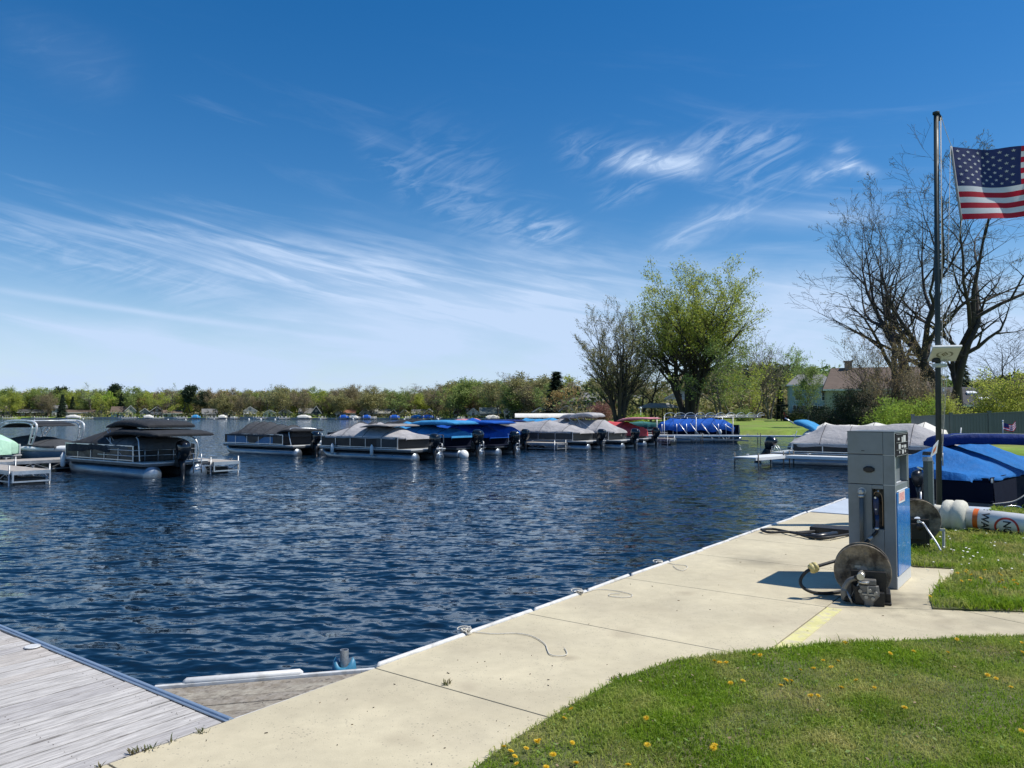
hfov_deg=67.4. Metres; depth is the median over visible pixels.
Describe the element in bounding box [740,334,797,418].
tree
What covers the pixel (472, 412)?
house
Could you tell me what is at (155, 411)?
house
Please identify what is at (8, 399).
tree
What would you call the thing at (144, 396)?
tree
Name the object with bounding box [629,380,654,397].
tree
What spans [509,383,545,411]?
tree
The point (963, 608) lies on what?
grass
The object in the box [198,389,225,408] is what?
tree
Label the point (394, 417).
covered boat
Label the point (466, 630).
mooring rope
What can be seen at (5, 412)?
house
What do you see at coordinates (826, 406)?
shrub
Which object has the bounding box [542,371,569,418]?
conifer
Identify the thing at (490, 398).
tree
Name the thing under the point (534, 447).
dock
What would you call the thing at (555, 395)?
tree
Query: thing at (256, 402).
tree
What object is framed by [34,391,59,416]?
tree
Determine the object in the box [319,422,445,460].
pontoon boat
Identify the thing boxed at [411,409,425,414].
house
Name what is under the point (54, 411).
house
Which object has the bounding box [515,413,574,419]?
boat lift
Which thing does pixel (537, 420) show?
pontoon boat
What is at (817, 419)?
shrub
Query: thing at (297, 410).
distant wood
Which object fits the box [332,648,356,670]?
mooring post
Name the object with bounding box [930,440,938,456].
sign
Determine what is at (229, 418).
shore wall
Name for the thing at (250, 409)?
house
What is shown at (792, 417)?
shrub
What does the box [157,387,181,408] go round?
tree
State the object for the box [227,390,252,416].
tree
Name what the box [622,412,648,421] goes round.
shrub
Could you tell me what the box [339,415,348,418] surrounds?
covered boat
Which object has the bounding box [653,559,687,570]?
mooring rope
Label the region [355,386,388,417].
tree
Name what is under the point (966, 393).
house
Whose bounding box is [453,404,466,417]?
house
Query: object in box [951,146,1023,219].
flag
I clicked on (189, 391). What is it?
tree
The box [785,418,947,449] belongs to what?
pontoon boat
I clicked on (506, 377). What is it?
tree
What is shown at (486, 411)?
house
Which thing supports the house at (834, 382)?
on the ground at (765, 426)
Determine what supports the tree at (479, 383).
on the ground at (765, 426)
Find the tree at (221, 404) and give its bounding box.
[206,391,237,414]
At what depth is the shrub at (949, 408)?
41.93 m
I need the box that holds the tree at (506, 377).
[495,372,520,388]
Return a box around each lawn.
[477,636,1023,767]
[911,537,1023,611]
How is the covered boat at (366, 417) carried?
on the lake water
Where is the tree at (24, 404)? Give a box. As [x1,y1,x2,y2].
[7,391,32,415]
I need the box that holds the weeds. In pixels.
[94,656,689,767]
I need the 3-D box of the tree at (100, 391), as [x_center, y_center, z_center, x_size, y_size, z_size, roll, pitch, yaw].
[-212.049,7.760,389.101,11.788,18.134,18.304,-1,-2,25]
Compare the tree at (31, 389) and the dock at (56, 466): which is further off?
the tree at (31, 389)
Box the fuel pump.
[847,430,910,589]
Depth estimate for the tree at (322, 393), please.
368.08 m
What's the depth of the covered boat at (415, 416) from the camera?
333.35 m
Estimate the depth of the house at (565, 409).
191.21 m
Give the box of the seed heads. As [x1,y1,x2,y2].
[926,528,1023,570]
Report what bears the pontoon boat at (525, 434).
on the lake water
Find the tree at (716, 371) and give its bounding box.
[665,326,765,419]
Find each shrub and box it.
[586,401,617,420]
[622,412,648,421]
[731,406,754,420]
[786,409,806,420]
[793,384,886,424]
[809,402,852,423]
[817,379,905,424]
[851,363,956,424]
[856,394,946,424]
[888,371,958,414]
[894,390,972,421]
[955,398,981,413]
[966,362,1023,413]
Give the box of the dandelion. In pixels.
[710,744,717,750]
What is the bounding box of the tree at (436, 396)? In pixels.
[428,387,451,415]
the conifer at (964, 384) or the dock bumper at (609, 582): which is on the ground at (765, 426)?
the conifer at (964, 384)
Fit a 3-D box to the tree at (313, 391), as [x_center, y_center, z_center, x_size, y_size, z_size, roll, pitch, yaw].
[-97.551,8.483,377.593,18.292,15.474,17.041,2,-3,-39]
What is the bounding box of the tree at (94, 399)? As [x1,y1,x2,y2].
[82,389,109,409]
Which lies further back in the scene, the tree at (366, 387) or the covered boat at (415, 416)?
the tree at (366, 387)
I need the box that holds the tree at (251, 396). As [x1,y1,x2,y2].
[236,389,268,407]
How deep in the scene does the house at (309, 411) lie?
362.90 m
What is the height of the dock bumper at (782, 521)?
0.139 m
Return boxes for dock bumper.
[376,633,465,667]
[466,609,532,634]
[534,590,586,610]
[587,574,629,590]
[631,561,669,575]
[669,549,702,561]
[702,539,728,549]
[728,531,750,540]
[751,524,772,532]
[773,517,792,524]
[792,511,806,517]
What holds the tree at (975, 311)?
on the ground at (765, 426)
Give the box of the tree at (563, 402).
[545,398,572,412]
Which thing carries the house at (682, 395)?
on the ground at (765, 426)
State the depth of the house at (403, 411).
349.74 m
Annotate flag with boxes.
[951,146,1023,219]
[1002,420,1015,431]
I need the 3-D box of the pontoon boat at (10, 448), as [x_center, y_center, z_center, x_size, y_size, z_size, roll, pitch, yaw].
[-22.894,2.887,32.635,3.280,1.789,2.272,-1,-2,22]
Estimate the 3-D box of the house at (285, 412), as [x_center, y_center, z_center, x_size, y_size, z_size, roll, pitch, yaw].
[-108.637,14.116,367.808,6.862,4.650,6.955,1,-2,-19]
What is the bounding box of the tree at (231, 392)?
[215,387,247,409]
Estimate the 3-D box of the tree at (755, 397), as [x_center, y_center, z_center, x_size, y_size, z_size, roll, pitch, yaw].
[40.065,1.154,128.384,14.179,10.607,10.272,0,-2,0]
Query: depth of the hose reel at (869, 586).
7.15 m
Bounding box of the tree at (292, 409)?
[282,389,302,414]
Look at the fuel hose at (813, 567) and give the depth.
7.28 m
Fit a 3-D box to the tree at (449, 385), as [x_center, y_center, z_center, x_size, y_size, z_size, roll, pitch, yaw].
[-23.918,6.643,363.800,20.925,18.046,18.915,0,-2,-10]
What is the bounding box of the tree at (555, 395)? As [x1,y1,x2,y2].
[537,383,583,411]
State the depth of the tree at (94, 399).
391.56 m
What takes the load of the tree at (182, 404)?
on the ground at (765, 426)
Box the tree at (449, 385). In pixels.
[442,379,476,394]
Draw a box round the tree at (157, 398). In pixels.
[144,391,171,409]
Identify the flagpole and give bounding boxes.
[932,111,961,504]
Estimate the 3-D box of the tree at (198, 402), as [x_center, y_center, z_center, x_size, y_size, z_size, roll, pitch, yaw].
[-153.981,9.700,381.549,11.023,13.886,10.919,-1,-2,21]
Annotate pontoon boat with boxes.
[0,434,21,465]
[60,419,213,478]
[223,421,323,455]
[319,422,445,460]
[327,421,406,434]
[386,419,424,423]
[402,420,486,457]
[437,420,521,454]
[468,418,530,449]
[507,420,606,449]
[522,417,557,421]
[554,414,622,435]
[558,412,639,448]
[608,417,660,446]
[629,421,666,431]
[657,418,741,441]
[754,423,961,466]
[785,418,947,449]
[902,433,1023,508]
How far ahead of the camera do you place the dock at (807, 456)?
32.89 m
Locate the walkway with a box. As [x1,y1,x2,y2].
[98,512,1023,767]
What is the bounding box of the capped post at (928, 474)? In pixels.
[922,451,933,505]
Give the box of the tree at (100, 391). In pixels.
[76,382,110,410]
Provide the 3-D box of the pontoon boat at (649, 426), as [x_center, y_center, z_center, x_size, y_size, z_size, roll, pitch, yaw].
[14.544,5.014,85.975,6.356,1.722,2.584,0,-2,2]
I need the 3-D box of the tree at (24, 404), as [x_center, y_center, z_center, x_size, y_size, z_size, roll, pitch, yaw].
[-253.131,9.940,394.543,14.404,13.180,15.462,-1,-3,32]
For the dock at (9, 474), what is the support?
in the lake water
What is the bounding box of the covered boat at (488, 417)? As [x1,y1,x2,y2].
[485,415,499,419]
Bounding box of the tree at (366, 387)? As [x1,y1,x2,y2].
[350,384,375,410]
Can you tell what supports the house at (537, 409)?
on the ground at (765, 426)
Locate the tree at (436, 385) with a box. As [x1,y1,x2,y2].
[423,380,455,415]
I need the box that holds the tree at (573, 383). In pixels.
[566,380,584,396]
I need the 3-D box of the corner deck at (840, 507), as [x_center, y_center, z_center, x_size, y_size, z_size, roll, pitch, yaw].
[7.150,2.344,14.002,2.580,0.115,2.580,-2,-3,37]
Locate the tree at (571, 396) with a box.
[549,383,586,400]
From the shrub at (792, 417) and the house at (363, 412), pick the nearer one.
the shrub at (792, 417)
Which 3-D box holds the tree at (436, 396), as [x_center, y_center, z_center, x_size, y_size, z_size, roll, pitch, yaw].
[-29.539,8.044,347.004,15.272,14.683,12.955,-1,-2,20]
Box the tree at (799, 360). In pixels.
[750,338,828,389]
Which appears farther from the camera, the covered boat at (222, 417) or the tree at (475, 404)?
the covered boat at (222, 417)
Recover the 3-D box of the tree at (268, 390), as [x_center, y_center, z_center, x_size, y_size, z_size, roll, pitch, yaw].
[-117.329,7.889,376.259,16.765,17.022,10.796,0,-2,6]
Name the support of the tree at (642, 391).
on the ground at (765, 426)
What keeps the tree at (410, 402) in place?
on the ground at (765, 426)
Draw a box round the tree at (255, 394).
[249,391,275,410]
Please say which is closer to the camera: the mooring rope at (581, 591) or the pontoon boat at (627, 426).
the mooring rope at (581, 591)
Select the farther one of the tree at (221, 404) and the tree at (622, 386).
the tree at (221, 404)
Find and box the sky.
[0,0,1023,407]
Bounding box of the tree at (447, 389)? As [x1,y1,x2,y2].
[435,385,456,416]
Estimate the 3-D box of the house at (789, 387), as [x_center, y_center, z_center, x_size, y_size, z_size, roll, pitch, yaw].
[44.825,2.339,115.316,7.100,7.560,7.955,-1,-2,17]
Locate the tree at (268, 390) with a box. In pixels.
[255,383,283,410]
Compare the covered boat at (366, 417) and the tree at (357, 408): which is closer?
the covered boat at (366, 417)
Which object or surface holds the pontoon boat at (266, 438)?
on the lake water
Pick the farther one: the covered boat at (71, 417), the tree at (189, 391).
the tree at (189, 391)
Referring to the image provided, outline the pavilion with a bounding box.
[638,403,678,421]
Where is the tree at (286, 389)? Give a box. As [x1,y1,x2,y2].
[258,384,298,411]
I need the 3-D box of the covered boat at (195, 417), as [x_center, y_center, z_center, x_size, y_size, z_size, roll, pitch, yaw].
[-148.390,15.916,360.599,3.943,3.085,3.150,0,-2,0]
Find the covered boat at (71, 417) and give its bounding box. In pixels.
[65,415,80,418]
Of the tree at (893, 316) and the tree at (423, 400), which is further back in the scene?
the tree at (423, 400)
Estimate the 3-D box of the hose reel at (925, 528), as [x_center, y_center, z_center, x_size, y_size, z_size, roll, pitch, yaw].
[5.272,1.822,9.904,0.588,0.636,0.589,-1,-2,21]
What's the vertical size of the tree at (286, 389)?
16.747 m
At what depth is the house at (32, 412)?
385.47 m
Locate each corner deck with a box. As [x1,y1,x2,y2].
[155,668,373,718]
[811,499,989,518]
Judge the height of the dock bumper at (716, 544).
0.139 m
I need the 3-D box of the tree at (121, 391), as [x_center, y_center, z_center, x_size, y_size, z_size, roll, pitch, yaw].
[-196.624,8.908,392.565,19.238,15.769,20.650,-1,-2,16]
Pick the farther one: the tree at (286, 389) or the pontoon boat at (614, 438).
the tree at (286, 389)
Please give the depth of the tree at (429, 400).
331.96 m
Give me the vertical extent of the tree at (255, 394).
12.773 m
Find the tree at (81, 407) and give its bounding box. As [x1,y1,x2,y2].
[72,397,93,409]
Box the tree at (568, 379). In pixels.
[562,374,598,389]
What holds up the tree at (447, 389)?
on the ground at (765, 426)
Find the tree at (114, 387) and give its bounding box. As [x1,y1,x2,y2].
[106,383,124,402]
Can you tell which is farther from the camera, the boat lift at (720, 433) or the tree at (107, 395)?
the tree at (107, 395)
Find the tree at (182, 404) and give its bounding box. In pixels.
[171,392,196,413]
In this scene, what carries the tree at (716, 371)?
on the ground at (765, 426)
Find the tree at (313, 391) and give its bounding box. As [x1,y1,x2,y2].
[299,386,325,407]
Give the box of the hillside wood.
[647,361,1023,409]
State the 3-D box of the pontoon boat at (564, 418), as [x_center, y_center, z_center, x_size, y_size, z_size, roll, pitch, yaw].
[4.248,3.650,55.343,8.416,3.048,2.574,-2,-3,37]
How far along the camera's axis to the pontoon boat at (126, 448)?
28.66 m
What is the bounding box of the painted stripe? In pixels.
[774,607,841,647]
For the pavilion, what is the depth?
133.19 m
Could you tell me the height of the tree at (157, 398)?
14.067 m
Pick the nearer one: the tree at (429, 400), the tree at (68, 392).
the tree at (429, 400)
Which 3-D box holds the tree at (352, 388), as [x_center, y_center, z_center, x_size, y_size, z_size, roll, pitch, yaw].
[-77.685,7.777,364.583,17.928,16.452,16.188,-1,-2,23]
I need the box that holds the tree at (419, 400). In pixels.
[411,393,432,409]
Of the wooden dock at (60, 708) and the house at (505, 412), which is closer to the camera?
the wooden dock at (60, 708)
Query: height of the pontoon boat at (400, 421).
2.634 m
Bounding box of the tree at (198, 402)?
[191,391,209,408]
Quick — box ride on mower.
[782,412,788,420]
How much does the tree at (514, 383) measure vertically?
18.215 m
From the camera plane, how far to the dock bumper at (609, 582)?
7.93 m
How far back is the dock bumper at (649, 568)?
8.66 m
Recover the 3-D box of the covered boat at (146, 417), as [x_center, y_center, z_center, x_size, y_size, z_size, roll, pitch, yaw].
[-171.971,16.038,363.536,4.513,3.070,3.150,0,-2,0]
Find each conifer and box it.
[56,395,67,416]
[69,396,75,409]
[118,393,124,406]
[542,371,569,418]
[774,386,786,419]
[952,360,971,386]
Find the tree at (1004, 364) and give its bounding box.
[941,318,1023,407]
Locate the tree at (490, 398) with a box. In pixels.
[475,378,507,415]
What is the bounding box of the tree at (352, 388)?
[335,384,361,409]
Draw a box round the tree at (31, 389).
[22,386,50,408]
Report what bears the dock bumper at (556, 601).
attached to the walkway
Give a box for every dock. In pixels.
[0,457,69,470]
[0,463,50,485]
[0,624,233,767]
[194,456,239,473]
[520,440,567,450]
[645,436,675,444]
[647,433,801,443]
[733,450,793,469]
[783,450,847,466]
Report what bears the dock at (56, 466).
in the lake water
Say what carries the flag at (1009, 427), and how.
attached to the pontoon boat at (978, 470)
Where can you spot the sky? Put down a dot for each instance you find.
(253, 195)
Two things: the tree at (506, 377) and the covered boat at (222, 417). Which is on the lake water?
the covered boat at (222, 417)
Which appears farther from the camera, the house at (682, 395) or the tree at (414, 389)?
the tree at (414, 389)
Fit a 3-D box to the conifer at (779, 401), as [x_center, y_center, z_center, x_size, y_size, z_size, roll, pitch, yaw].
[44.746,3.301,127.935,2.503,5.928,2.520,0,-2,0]
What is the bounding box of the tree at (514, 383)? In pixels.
[498,371,544,411]
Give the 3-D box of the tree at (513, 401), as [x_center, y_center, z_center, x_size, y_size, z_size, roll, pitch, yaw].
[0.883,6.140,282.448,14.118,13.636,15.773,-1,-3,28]
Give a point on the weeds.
(136, 750)
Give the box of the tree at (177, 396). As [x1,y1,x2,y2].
[163,383,192,412]
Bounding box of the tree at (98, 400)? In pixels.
[91,392,113,416]
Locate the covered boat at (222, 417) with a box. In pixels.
[218,415,226,418]
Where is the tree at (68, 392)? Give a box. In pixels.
[55,390,76,409]
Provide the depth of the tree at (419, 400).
352.06 m
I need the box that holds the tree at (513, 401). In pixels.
[494,382,528,416]
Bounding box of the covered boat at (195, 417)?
[191,415,200,418]
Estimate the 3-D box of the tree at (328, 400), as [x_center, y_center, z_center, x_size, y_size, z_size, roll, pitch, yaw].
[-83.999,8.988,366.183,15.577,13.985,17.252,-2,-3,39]
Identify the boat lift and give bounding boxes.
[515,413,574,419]
[656,412,764,441]
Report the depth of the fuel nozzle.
7.76 m
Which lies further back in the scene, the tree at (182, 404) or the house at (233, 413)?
the tree at (182, 404)
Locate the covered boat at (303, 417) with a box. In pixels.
[297,415,311,418]
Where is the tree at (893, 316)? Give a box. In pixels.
[796,129,1023,399]
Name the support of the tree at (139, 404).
on the ground at (765, 426)
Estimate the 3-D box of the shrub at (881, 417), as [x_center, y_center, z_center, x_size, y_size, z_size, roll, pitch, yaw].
[22.131,2.491,42.912,4.738,4.136,4.824,0,-2,0]
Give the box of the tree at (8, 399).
[0,390,26,416]
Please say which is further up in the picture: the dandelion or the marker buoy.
the marker buoy
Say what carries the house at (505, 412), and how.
on the ground at (765, 426)
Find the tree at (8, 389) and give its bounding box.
[0,385,15,404]
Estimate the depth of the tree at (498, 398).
286.05 m
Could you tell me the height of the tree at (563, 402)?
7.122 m
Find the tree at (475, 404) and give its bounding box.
[466,386,486,409]
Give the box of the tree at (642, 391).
[602,340,683,420]
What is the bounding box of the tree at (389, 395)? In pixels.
[374,389,395,409]
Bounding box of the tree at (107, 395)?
[91,390,125,416]
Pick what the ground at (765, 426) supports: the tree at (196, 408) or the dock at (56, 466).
the tree at (196, 408)
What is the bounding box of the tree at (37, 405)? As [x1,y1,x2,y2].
[30,398,48,408]
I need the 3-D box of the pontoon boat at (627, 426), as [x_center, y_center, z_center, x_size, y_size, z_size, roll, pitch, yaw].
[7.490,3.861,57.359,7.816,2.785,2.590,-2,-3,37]
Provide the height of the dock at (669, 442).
2.300 m
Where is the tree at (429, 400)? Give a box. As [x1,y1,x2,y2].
[420,385,452,416]
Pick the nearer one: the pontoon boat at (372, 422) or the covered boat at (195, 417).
the pontoon boat at (372, 422)
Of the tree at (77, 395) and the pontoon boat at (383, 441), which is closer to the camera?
the pontoon boat at (383, 441)
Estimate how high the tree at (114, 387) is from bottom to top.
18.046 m
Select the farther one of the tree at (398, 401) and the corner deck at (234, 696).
the tree at (398, 401)
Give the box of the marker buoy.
[934,500,1023,533]
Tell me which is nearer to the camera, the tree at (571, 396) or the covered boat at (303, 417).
the tree at (571, 396)
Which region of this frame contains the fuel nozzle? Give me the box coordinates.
[864,489,882,542]
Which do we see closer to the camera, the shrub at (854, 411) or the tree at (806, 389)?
the shrub at (854, 411)
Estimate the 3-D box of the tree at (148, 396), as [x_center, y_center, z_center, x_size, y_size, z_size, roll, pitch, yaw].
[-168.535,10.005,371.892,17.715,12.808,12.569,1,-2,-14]
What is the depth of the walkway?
5.67 m
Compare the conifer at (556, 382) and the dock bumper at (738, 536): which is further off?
the conifer at (556, 382)
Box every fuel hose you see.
[760,524,848,539]
[799,560,840,594]
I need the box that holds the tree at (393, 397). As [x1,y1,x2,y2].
[380,391,405,409]
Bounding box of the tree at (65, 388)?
[50,385,69,396]
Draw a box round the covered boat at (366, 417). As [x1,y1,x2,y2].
[362,415,370,418]
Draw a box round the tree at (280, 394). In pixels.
[264,388,298,416]
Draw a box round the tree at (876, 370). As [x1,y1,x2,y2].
[824,308,952,403]
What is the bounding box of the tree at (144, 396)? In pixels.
[139,390,163,410]
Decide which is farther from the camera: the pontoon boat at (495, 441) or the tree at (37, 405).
the tree at (37, 405)
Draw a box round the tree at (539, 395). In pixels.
[530,382,566,408]
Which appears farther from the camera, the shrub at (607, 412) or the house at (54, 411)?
the house at (54, 411)
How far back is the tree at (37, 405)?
390.57 m
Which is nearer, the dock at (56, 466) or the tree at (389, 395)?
the dock at (56, 466)
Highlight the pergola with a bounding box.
[775,404,787,420]
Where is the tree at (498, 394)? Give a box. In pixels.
[488,373,510,414]
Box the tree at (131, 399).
[122,387,159,416]
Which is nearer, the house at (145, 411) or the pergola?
the pergola
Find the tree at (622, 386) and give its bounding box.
[572,295,665,421]
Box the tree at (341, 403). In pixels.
[328,390,355,414]
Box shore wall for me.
[21,417,535,419]
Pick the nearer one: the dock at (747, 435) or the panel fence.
the panel fence
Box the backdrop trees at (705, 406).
[539,375,1023,419]
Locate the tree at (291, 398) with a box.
[278,387,303,410]
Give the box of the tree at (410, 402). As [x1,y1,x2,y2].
[397,392,420,411]
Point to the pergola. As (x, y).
(781, 405)
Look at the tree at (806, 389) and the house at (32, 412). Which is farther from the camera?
the house at (32, 412)
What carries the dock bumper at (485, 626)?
attached to the walkway
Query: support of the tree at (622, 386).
on the ground at (765, 426)
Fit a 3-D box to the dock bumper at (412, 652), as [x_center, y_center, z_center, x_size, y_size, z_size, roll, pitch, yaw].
[-0.652,2.022,5.708,0.056,0.139,0.957,-2,-3,37]
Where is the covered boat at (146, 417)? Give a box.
[143,415,153,418]
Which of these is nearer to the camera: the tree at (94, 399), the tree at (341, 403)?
the tree at (341, 403)
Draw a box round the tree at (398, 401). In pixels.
[384,388,417,415]
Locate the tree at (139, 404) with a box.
[132,395,158,409]
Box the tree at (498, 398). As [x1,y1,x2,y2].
[496,380,529,412]
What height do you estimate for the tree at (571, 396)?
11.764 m
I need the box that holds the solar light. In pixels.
[928,345,961,367]
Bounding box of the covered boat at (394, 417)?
[389,415,399,418]
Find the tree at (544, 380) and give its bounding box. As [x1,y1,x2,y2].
[513,374,552,406]
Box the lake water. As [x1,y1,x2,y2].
[0,419,847,685]
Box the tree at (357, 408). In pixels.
[337,386,369,414]
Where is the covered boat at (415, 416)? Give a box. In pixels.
[411,415,421,418]
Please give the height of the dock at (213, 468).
2.300 m
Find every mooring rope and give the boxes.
[457,626,566,655]
[571,588,632,597]
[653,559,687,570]
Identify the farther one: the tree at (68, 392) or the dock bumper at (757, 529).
the tree at (68, 392)
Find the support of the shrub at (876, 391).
on the ground at (765, 426)
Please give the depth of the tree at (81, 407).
387.21 m
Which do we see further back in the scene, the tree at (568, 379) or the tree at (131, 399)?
the tree at (131, 399)
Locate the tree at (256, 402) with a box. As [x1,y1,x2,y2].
[245,393,272,414]
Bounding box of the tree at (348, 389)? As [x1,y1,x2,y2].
[328,383,360,410]
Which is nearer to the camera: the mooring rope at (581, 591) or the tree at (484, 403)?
the mooring rope at (581, 591)
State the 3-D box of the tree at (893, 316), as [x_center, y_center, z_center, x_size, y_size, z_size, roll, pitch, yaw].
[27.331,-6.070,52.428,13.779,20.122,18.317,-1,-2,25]
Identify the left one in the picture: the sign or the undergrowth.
the undergrowth
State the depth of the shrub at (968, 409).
46.33 m
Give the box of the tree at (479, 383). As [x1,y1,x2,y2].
[474,378,484,388]
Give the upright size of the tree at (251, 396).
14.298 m
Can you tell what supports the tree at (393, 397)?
on the ground at (765, 426)
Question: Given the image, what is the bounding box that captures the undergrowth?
[0,405,675,419]
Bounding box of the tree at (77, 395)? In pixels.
[65,389,88,409]
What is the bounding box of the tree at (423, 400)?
[414,389,444,410]
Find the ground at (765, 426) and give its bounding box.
[0,409,1023,455]
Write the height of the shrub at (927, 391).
5.354 m
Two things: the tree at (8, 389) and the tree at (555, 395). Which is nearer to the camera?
the tree at (555, 395)
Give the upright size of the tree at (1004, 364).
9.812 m
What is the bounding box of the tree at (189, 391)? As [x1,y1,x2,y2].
[179,384,200,416]
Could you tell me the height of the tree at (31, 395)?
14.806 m
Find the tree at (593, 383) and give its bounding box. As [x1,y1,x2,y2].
[571,377,602,392]
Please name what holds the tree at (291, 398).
on the ground at (765, 426)
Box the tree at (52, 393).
[33,387,77,405]
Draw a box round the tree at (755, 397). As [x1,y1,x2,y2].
[714,360,795,419]
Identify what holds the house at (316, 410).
on the ground at (765, 426)
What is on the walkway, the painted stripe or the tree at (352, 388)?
the painted stripe
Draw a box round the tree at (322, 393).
[308,389,331,412]
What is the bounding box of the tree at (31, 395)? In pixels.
[16,388,45,408]
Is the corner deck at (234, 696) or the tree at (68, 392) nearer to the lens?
the corner deck at (234, 696)
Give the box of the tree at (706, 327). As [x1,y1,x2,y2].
[623,251,771,418]
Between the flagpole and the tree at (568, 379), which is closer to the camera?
the flagpole
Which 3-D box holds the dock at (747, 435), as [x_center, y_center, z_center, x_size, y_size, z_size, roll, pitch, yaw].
[17.200,5.077,60.247,13.297,2.480,1.156,0,-2,7]
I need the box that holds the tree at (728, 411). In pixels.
[717,323,770,418]
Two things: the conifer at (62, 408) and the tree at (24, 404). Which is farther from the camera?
the tree at (24, 404)
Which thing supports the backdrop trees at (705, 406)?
on the ground at (765, 426)
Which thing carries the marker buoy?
on the grass at (963, 608)
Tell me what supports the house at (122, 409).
on the ground at (765, 426)
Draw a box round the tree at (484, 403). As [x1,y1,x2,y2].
[471,385,504,408]
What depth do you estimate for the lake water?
14.13 m
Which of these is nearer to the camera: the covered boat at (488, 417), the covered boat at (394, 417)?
the covered boat at (488, 417)
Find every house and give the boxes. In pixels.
[0,405,12,415]
[17,409,48,416]
[52,405,67,416]
[63,410,104,416]
[110,406,126,416]
[125,405,135,416]
[140,408,149,416]
[149,406,161,415]
[163,410,181,416]
[201,409,217,416]
[224,410,235,416]
[243,406,256,416]
[263,410,276,416]
[278,409,291,416]
[298,408,313,415]
[310,406,322,416]
[343,410,355,416]
[359,408,369,416]
[369,409,391,416]
[400,409,409,416]
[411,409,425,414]
[423,409,434,415]
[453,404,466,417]
[465,403,478,417]
[467,408,479,417]
[479,407,500,417]
[502,408,513,418]
[532,407,542,418]
[558,405,572,419]
[569,389,603,418]
[664,391,684,418]
[784,374,826,420]
[821,361,929,410]
[927,387,1004,409]
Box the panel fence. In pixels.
[910,411,1023,444]
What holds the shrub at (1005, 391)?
on the ground at (765, 426)
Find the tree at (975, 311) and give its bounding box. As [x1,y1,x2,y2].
[785,117,1023,412]
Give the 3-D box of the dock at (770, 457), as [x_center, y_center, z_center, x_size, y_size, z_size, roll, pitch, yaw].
[10.975,4.095,33.315,3.360,2.330,1.156,2,-3,-43]
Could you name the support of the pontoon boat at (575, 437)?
on the lake water
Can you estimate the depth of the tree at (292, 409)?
378.28 m
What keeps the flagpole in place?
on the grass at (963, 608)
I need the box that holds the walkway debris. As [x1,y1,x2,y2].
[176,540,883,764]
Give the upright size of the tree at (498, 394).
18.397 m
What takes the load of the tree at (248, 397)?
on the ground at (765, 426)
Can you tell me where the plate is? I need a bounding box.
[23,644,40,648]
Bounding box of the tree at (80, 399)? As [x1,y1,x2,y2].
[78,391,100,409]
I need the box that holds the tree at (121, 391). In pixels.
[104,386,143,408]
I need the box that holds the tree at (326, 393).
[313,390,335,413]
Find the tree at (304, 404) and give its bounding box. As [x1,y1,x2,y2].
[287,388,320,414]
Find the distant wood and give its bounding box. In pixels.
[22,386,708,413]
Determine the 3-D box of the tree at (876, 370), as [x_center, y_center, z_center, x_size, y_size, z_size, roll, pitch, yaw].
[23.971,-0.385,48.942,6.690,8.353,7.076,1,-2,-20]
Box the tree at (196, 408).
[190,400,203,412]
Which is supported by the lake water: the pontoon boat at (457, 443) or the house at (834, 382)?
the pontoon boat at (457, 443)
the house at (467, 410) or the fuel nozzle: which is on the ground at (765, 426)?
the house at (467, 410)
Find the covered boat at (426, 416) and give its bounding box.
[422,415,434,418]
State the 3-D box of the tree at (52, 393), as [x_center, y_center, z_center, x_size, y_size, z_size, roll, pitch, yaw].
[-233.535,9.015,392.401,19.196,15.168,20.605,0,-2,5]
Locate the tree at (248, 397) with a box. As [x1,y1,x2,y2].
[235,388,253,413]
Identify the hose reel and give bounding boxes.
[834,542,891,606]
[910,498,944,550]
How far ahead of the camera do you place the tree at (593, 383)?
257.86 m
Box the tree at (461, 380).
[431,377,469,410]
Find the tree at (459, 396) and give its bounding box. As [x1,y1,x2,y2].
[432,377,482,415]
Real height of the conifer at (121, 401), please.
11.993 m
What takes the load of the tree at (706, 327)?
on the ground at (765, 426)
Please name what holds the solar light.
attached to the flagpole
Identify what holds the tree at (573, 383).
on the ground at (765, 426)
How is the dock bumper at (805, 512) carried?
attached to the walkway
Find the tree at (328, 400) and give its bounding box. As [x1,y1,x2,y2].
[319,390,345,414]
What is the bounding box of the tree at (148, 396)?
[143,393,179,416]
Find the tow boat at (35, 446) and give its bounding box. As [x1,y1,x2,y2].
[0,419,84,465]
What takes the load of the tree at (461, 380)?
on the ground at (765, 426)
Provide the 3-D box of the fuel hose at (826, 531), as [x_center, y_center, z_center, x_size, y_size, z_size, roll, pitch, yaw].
[4.884,2.139,11.165,2.385,0.088,0.959,0,-2,-6]
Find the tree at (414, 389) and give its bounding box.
[400,383,424,403]
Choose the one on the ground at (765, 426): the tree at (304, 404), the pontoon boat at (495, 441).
the tree at (304, 404)
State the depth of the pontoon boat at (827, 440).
34.08 m
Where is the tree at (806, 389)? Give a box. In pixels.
[788,364,824,419]

